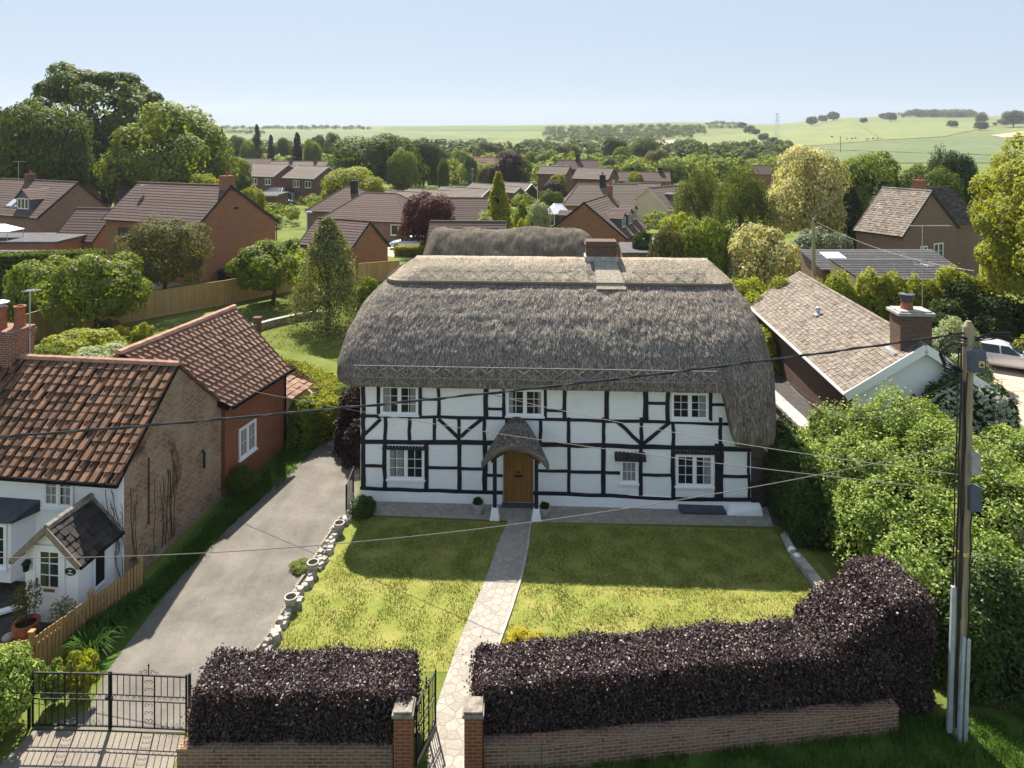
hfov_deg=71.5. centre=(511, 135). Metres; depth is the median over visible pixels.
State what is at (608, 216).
bungalow
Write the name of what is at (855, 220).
conifer
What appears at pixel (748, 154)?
tree
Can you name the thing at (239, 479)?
bush
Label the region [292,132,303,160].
conifer
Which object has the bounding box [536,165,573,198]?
brick house
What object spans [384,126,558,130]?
field
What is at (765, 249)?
bush
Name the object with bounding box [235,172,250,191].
tree
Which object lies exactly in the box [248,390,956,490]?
telephone wire
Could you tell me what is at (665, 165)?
tree
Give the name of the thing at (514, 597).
path kerb
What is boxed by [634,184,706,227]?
house
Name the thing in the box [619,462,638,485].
window
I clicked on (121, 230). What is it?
window
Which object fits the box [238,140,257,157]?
tree
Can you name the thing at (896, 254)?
telephone wire
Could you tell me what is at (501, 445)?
entrance porch
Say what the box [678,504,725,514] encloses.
cellar hatch
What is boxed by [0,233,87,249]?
extension
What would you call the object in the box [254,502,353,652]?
rubble wall
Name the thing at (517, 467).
door
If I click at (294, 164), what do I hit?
brick house
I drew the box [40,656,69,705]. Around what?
shrub
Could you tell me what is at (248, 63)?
sky
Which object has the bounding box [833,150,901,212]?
tree
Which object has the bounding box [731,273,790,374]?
garden hedge
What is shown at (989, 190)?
tree
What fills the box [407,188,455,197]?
bungalow
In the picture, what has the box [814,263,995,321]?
garden hedge
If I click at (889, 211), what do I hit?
brick house
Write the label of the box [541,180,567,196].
bush
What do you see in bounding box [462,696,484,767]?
gate pier
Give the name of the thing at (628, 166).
tree
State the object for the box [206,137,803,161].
treeline
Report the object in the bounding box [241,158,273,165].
brick house
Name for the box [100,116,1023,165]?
hills
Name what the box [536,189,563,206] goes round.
bush
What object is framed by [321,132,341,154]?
tree
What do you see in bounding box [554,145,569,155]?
tree
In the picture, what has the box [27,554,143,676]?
picket fence
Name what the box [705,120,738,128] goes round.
woodland
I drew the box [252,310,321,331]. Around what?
garden wall
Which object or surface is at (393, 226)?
window
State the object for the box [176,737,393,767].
front wall
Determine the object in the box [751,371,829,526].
side passage
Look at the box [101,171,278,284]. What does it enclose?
brick house
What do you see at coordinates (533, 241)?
thatched outbuilding
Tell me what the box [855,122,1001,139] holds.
field
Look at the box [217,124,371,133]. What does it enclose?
woodland
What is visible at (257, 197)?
bush
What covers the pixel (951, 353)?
shrub
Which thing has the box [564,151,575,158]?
tree
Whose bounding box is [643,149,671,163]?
tree
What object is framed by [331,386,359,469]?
bush
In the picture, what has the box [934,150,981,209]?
tree
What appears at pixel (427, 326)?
thatched cottage
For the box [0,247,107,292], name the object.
clipped hedge
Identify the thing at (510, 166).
tree
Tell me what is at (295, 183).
window
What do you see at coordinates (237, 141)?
tree
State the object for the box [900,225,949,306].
tv aerial
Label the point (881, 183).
conifer
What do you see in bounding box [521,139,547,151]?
tree
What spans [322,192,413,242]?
hipped bungalow
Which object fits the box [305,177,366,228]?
hipped bungalow
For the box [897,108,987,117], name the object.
woodland
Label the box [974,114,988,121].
hill tree
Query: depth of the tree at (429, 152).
157.08 m
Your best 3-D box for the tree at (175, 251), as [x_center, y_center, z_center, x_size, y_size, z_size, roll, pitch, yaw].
[-26.090,9.561,53.885,7.204,7.151,7.082,0,0,43]
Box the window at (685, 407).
[670,392,709,421]
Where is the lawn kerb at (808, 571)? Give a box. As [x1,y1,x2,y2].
[781,531,823,589]
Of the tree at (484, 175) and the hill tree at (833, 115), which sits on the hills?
the hill tree at (833, 115)
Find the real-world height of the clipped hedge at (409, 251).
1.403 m
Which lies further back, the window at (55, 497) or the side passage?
the side passage
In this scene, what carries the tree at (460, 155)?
on the ground at (20, 732)
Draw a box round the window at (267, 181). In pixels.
[265,179,270,184]
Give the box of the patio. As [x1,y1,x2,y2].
[136,281,181,291]
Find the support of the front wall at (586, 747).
on the verge at (702, 759)
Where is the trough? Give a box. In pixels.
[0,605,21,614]
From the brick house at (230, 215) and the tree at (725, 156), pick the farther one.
the tree at (725, 156)
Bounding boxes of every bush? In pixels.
[0,639,45,740]
[34,340,74,355]
[36,327,128,354]
[70,341,127,356]
[222,465,257,495]
[240,185,268,211]
[273,237,303,278]
[283,394,322,450]
[288,557,308,574]
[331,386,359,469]
[334,385,359,402]
[348,494,376,521]
[356,275,378,314]
[396,229,410,239]
[420,240,425,248]
[478,211,491,219]
[502,626,544,657]
[514,198,529,227]
[516,215,530,226]
[528,200,552,226]
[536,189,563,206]
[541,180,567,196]
[631,229,652,249]
[647,224,685,257]
[658,211,695,242]
[677,216,731,278]
[711,225,741,275]
[726,222,800,288]
[790,226,854,271]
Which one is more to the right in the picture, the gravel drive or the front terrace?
the gravel drive
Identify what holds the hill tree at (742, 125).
on the hills
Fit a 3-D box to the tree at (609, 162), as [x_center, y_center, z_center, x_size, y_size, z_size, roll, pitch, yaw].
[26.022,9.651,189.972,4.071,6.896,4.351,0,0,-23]
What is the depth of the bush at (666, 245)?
57.36 m
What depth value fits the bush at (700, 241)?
58.54 m
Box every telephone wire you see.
[0,445,960,557]
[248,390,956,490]
[483,392,957,474]
[793,378,959,411]
[798,384,959,418]
[817,222,972,270]
[973,418,1023,538]
[973,433,1022,446]
[981,469,1023,490]
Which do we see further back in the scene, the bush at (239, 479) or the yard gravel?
the bush at (239, 479)
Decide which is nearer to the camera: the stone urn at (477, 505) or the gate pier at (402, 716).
the gate pier at (402, 716)
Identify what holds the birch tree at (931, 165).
on the ground at (20, 732)
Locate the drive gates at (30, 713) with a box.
[27,662,190,733]
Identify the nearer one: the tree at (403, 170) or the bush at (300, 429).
the bush at (300, 429)
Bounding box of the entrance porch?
[481,416,548,521]
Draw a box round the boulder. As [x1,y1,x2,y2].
[1,632,12,641]
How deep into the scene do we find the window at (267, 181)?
143.11 m
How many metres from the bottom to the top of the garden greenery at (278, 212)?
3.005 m
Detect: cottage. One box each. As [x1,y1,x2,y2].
[0,299,220,622]
[337,239,775,515]
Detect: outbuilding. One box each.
[423,226,592,256]
[426,220,507,243]
[827,258,945,296]
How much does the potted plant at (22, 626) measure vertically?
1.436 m
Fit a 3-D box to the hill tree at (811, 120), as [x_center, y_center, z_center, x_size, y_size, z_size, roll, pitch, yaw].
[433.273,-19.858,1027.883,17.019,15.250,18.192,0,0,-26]
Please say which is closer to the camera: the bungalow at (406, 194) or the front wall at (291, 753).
the front wall at (291, 753)
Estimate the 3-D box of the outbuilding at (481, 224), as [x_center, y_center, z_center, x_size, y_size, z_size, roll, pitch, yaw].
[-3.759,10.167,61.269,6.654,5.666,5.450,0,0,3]
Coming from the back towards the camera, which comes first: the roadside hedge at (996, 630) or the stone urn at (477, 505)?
the stone urn at (477, 505)
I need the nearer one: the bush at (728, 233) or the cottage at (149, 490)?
the cottage at (149, 490)
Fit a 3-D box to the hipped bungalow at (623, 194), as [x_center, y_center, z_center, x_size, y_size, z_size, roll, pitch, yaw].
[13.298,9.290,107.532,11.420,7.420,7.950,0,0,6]
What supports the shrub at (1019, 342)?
on the ground at (20, 732)
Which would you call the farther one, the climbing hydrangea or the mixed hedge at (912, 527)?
the climbing hydrangea
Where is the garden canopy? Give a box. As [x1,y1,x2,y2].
[0,224,24,239]
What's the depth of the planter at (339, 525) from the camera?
23.10 m
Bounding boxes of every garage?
[56,207,111,248]
[264,192,289,207]
[297,217,390,279]
[438,197,489,219]
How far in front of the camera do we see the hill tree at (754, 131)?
749.63 m
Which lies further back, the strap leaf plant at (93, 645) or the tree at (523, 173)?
the tree at (523, 173)
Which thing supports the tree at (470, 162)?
on the ground at (20, 732)
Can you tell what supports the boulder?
on the yard gravel
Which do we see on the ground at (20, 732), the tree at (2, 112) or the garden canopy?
the tree at (2, 112)
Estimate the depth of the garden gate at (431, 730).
15.06 m
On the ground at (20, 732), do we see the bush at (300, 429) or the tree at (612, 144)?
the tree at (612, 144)
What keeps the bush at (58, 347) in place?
on the ground at (20, 732)
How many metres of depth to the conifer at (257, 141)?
204.54 m
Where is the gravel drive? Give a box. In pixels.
[989,365,1023,425]
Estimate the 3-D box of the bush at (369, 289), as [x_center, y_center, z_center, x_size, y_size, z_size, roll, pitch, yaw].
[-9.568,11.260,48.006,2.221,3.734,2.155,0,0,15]
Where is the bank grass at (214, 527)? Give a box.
[146,465,274,603]
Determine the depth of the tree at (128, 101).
108.43 m
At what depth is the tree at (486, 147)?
262.74 m
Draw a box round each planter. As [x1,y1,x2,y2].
[284,592,297,607]
[307,558,318,571]
[334,519,344,531]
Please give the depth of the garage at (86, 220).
71.84 m
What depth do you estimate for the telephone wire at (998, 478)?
15.28 m
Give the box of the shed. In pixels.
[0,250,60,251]
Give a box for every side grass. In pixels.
[274,440,319,488]
[794,544,833,582]
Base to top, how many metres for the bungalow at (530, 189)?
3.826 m
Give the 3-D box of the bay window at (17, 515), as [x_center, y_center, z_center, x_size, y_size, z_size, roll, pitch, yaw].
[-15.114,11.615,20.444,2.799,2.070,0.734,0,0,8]
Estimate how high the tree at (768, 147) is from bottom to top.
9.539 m
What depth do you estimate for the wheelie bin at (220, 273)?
62.85 m
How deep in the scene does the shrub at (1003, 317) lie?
42.84 m
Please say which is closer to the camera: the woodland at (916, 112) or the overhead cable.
the overhead cable
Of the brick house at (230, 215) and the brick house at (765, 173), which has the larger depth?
the brick house at (765, 173)
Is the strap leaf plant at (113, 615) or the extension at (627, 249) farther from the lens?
the extension at (627, 249)
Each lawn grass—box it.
[153,294,356,362]
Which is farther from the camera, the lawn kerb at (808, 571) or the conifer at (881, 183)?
the conifer at (881, 183)
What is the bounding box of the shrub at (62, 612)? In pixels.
[47,595,76,642]
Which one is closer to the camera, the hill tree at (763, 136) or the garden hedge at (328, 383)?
the garden hedge at (328, 383)
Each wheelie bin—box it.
[217,269,225,280]
[223,272,231,279]
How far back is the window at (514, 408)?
25.01 m
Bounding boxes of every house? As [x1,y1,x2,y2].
[0,170,109,232]
[80,177,103,199]
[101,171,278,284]
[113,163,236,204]
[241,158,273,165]
[249,163,293,191]
[269,156,328,167]
[282,165,339,203]
[466,157,502,182]
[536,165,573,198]
[557,153,598,172]
[572,167,618,187]
[618,165,670,185]
[623,182,661,194]
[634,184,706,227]
[749,165,770,188]
[853,175,978,281]
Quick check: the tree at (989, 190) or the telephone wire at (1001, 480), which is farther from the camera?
the tree at (989, 190)
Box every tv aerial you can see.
[13,161,26,184]
[22,289,40,353]
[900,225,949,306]
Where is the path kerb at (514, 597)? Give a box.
[462,512,531,767]
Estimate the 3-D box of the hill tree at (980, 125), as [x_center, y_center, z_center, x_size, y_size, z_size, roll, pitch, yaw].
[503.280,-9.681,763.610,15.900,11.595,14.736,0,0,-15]
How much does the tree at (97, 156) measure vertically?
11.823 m
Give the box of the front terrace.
[374,502,773,526]
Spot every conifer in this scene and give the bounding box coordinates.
[252,124,264,157]
[267,134,274,159]
[283,215,364,338]
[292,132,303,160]
[486,171,515,228]
[830,185,865,248]
[846,212,862,248]
[865,180,893,210]
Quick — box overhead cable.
[0,332,963,437]
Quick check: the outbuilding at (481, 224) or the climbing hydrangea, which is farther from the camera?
the outbuilding at (481, 224)
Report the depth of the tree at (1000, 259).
42.41 m
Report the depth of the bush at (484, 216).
62.10 m
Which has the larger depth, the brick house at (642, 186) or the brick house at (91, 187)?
the brick house at (642, 186)
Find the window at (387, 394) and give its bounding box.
[379,387,418,416]
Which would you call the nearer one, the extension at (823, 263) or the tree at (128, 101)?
the extension at (823, 263)
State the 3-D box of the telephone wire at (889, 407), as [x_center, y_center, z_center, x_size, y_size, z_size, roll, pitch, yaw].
[10.511,7.639,21.998,0.021,4.694,13.092,0,0,7]
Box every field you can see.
[235,131,490,138]
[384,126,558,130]
[662,139,682,144]
[688,130,776,145]
[776,122,880,145]
[803,137,1023,155]
[808,150,1022,162]
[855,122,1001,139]
[992,131,1023,136]
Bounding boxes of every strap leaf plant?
[55,610,109,654]
[57,621,125,661]
[78,602,135,642]
[96,590,150,625]
[110,575,167,608]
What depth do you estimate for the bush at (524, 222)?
71.70 m
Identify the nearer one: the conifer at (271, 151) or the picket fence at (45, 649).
the picket fence at (45, 649)
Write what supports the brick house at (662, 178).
on the ground at (20, 732)
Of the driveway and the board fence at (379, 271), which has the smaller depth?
the driveway
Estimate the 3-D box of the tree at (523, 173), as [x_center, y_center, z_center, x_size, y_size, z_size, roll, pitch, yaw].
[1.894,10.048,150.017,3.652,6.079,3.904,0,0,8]
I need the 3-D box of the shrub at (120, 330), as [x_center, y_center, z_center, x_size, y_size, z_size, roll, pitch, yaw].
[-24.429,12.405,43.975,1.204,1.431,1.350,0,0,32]
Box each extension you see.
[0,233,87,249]
[619,237,658,256]
[798,249,961,291]
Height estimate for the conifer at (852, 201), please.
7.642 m
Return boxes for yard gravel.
[0,581,55,644]
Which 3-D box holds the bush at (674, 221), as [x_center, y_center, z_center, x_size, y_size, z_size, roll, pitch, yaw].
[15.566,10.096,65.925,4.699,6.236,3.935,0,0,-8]
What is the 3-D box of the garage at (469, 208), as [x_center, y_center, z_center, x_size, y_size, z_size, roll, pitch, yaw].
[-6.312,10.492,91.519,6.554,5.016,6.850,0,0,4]
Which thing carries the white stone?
on the front lawn at (389, 631)
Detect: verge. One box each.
[84,443,320,676]
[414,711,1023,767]
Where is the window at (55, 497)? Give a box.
[40,484,73,510]
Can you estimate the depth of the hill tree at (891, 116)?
1020.24 m
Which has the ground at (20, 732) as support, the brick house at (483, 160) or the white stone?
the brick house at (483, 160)
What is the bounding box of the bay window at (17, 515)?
[0,497,39,582]
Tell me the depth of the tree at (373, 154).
145.22 m
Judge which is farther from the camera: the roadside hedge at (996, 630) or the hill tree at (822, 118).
the hill tree at (822, 118)
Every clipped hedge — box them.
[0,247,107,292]
[393,244,424,256]
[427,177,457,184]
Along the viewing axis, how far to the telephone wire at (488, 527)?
16.67 m
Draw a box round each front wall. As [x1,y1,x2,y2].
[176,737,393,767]
[484,698,898,767]
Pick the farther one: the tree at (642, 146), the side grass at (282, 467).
the tree at (642, 146)
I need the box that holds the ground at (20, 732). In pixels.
[0,166,1023,767]
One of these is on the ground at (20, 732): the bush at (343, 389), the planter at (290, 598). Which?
the bush at (343, 389)
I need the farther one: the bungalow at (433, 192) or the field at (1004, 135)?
the field at (1004, 135)
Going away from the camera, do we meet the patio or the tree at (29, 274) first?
the tree at (29, 274)
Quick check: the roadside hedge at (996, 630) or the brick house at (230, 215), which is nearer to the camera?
the roadside hedge at (996, 630)
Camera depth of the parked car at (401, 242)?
80.61 m
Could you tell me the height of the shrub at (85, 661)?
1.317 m
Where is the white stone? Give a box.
[787,546,796,552]
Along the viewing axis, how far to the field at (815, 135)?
690.58 m
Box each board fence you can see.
[26,266,312,341]
[358,260,399,282]
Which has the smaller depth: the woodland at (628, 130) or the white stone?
the white stone
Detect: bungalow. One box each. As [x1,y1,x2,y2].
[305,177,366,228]
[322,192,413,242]
[381,190,418,202]
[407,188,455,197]
[435,186,490,208]
[468,182,528,205]
[504,182,538,200]
[551,182,648,256]
[562,172,638,214]
[749,271,1009,428]
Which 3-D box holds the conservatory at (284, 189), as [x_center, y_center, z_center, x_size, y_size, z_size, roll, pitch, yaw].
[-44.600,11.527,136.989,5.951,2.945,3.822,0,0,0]
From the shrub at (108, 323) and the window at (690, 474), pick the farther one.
the shrub at (108, 323)
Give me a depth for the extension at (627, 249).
60.89 m
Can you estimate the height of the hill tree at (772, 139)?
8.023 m
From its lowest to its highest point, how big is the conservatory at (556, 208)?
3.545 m
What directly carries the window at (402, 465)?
in the thatched cottage at (427, 326)
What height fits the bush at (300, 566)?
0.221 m
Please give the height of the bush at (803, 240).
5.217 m
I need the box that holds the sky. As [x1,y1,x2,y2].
[0,0,1023,126]
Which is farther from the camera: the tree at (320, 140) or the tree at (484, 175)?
the tree at (320, 140)
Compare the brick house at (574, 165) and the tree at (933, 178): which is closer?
the tree at (933, 178)
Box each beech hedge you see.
[180,641,425,752]
[462,548,945,742]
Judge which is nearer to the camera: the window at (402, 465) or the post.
the window at (402, 465)
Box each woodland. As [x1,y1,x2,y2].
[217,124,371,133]
[542,123,706,143]
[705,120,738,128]
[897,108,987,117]
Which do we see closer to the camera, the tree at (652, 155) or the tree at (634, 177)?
the tree at (634, 177)
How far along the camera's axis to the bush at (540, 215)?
89.12 m
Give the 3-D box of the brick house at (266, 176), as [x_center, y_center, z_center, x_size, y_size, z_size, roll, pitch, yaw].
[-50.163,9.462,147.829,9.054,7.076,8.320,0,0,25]
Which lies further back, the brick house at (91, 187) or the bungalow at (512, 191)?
the bungalow at (512, 191)
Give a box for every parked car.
[288,199,295,205]
[389,236,421,246]
[980,338,1023,369]
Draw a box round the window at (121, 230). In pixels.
[117,227,129,241]
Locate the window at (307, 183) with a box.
[305,181,310,187]
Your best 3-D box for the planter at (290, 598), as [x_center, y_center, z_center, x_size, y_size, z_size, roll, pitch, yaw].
[-6.052,12.745,19.461,0.356,0.250,0.351,0,0,0]
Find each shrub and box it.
[0,286,11,317]
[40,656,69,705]
[47,595,76,642]
[63,647,100,702]
[92,318,119,333]
[107,325,128,339]
[129,322,154,344]
[760,412,834,551]
[915,273,1023,342]
[932,315,995,385]
[932,421,1023,532]
[1014,334,1023,370]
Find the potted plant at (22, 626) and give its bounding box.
[9,580,42,641]
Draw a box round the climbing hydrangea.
[898,360,1022,447]
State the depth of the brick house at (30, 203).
77.90 m
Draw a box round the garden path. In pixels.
[427,511,530,767]
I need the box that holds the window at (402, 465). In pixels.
[386,447,425,481]
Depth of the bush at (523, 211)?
79.80 m
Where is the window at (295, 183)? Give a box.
[293,180,298,187]
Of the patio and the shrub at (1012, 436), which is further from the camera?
the patio
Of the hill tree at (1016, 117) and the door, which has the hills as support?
the hill tree at (1016, 117)
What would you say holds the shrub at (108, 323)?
on the ground at (20, 732)
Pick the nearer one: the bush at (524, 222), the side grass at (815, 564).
the side grass at (815, 564)
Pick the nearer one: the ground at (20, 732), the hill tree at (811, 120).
the ground at (20, 732)
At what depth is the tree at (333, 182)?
109.62 m
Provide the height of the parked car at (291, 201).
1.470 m
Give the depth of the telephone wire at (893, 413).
18.54 m
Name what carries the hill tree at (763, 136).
on the hills
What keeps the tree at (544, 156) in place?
on the ground at (20, 732)
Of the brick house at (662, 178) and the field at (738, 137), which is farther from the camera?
the field at (738, 137)
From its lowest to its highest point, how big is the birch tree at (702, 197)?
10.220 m
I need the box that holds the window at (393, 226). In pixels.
[390,224,401,235]
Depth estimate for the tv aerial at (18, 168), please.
71.99 m
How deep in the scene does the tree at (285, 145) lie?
209.10 m
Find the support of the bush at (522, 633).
on the ground at (20, 732)
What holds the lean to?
on the ground at (20, 732)
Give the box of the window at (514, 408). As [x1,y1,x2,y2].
[505,389,544,418]
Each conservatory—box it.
[264,187,293,199]
[547,203,566,227]
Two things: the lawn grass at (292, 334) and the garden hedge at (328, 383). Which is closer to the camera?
the garden hedge at (328, 383)
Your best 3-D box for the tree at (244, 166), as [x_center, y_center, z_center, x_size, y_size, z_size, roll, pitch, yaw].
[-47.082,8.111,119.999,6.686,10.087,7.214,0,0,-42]
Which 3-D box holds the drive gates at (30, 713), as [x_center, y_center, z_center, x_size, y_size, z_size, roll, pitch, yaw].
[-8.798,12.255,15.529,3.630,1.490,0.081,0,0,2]
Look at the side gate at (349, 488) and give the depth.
24.99 m
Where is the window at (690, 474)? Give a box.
[675,454,714,488]
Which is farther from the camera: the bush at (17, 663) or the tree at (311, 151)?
the tree at (311, 151)
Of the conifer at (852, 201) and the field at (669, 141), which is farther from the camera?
the field at (669, 141)
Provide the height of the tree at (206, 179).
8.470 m
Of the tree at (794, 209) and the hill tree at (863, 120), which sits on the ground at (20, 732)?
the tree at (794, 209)
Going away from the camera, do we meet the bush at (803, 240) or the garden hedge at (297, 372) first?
the garden hedge at (297, 372)
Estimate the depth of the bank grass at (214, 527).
23.11 m
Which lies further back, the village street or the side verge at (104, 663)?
the village street
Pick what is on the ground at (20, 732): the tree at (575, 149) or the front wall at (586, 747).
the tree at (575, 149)
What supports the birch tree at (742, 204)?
on the ground at (20, 732)
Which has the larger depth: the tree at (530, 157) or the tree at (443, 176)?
the tree at (530, 157)
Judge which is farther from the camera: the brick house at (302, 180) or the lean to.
the brick house at (302, 180)
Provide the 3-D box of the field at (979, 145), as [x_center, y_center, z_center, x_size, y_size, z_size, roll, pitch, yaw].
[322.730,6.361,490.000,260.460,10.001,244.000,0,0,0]
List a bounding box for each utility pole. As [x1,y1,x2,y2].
[811,218,817,279]
[938,320,1010,742]
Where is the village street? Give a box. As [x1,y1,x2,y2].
[388,247,400,256]
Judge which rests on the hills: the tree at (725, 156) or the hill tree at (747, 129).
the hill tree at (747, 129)
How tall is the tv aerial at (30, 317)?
2.168 m
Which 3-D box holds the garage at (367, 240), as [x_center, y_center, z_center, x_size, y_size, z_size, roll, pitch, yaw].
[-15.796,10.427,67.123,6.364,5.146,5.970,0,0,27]
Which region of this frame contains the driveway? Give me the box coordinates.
[35,440,358,732]
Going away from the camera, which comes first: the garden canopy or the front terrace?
the front terrace
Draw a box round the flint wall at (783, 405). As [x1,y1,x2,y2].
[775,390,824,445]
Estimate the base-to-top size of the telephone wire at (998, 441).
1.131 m
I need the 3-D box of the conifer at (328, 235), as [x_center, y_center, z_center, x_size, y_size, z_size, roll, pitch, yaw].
[-12.133,9.220,47.661,5.890,7.803,6.160,0,0,-29]
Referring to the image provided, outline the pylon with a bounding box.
[774,113,780,135]
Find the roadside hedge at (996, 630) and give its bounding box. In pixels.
[930,539,1023,711]
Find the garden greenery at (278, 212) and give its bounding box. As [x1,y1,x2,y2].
[264,184,770,230]
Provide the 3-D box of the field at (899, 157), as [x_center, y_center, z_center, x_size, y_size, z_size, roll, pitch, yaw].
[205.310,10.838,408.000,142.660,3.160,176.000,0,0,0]
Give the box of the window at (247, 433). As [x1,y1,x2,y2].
[238,418,257,462]
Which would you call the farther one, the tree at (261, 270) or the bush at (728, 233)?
the bush at (728, 233)
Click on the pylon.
(776, 123)
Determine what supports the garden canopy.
on the extension at (34, 241)
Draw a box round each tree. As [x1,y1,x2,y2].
[0,98,97,187]
[0,107,27,177]
[1,254,82,322]
[26,61,164,166]
[31,251,153,329]
[83,145,113,205]
[93,99,240,202]
[109,213,214,289]
[188,173,235,186]
[223,156,253,187]
[225,238,314,304]
[227,135,245,157]
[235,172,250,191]
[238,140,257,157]
[274,137,292,157]
[303,139,322,160]
[305,134,324,148]
[319,166,389,199]
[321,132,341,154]
[322,133,429,181]
[386,149,419,190]
[396,190,455,241]
[410,137,443,186]
[437,157,450,188]
[438,148,451,160]
[448,149,467,183]
[461,155,476,184]
[478,140,498,156]
[478,166,494,183]
[490,150,527,183]
[516,169,528,182]
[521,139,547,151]
[523,151,537,182]
[536,149,558,163]
[547,174,567,191]
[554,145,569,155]
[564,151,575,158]
[570,145,580,155]
[586,149,596,154]
[602,137,626,156]
[603,159,615,165]
[612,146,630,163]
[621,162,645,171]
[625,136,658,160]
[626,171,644,181]
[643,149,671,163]
[659,158,688,184]
[667,161,726,226]
[710,158,775,238]
[721,153,735,159]
[737,122,746,128]
[741,150,757,162]
[743,125,754,132]
[750,128,759,133]
[758,133,768,139]
[765,144,779,150]
[765,144,852,237]
[766,137,777,143]
[805,116,817,125]
[817,115,827,120]
[826,111,839,120]
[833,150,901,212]
[859,118,867,122]
[883,112,896,119]
[897,163,966,203]
[926,144,948,172]
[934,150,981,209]
[946,120,958,126]
[966,131,1023,304]
[973,121,989,129]
[973,178,996,214]
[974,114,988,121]
[999,110,1023,126]
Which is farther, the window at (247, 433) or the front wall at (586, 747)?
the window at (247, 433)
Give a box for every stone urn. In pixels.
[472,497,483,514]
[539,501,550,518]
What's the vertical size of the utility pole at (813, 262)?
7.350 m
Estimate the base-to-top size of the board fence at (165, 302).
1.888 m
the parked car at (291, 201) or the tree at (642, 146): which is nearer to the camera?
the parked car at (291, 201)
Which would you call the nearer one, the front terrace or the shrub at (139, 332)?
the front terrace
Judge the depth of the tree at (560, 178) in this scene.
139.02 m
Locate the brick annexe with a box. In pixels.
[113,304,294,496]
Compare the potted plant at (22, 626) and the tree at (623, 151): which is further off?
the tree at (623, 151)
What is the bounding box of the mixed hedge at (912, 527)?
[791,378,1023,676]
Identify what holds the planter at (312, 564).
on the rubble wall at (273, 635)
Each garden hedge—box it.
[279,355,345,443]
[287,361,321,426]
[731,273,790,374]
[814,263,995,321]
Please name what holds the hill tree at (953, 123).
on the field at (893, 130)
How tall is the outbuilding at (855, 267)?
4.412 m
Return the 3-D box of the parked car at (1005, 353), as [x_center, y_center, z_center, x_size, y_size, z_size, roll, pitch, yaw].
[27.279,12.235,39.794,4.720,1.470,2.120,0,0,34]
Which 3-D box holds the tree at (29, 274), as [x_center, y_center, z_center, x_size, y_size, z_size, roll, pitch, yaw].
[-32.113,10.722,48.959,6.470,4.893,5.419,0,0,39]
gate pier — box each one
[391,696,415,767]
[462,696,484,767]
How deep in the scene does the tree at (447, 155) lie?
197.68 m
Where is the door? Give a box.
[502,453,533,507]
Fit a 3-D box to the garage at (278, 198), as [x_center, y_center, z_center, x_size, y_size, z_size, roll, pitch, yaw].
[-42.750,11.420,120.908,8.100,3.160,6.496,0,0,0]
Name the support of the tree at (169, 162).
on the ground at (20, 732)
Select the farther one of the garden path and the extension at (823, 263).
the extension at (823, 263)
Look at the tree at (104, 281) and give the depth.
44.42 m
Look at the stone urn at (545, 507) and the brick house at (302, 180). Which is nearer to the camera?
the stone urn at (545, 507)
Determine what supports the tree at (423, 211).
on the ground at (20, 732)
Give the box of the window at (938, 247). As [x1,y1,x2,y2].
[934,243,942,255]
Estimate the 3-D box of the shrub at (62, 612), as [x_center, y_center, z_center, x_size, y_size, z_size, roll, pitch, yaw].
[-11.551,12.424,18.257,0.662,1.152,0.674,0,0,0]
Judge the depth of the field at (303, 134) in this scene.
822.47 m
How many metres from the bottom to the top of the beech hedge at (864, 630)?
2.932 m
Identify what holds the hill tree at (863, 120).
on the field at (893, 130)
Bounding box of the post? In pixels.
[731,259,734,279]
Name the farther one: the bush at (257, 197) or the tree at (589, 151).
the tree at (589, 151)
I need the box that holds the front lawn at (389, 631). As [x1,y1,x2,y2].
[273,517,819,671]
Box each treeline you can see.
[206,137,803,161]
[211,151,790,187]
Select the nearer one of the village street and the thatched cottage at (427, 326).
the thatched cottage at (427, 326)
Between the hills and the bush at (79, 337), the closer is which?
the bush at (79, 337)
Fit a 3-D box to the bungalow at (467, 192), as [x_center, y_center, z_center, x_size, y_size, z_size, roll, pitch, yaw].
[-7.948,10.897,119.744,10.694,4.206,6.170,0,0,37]
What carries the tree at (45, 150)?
on the ground at (20, 732)
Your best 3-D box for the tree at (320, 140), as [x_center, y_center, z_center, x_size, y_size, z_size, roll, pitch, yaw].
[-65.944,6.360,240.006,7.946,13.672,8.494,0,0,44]
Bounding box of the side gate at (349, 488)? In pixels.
[345,466,353,511]
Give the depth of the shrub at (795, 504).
23.12 m
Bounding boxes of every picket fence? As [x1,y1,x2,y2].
[0,640,34,649]
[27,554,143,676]
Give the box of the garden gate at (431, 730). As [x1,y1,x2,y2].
[415,669,436,764]
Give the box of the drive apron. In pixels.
[0,730,185,767]
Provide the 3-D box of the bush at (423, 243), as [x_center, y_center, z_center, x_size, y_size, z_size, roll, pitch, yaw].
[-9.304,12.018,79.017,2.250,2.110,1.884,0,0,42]
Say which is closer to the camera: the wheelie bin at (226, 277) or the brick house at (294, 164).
the wheelie bin at (226, 277)
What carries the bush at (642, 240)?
on the ground at (20, 732)
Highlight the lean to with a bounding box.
[286,374,312,444]

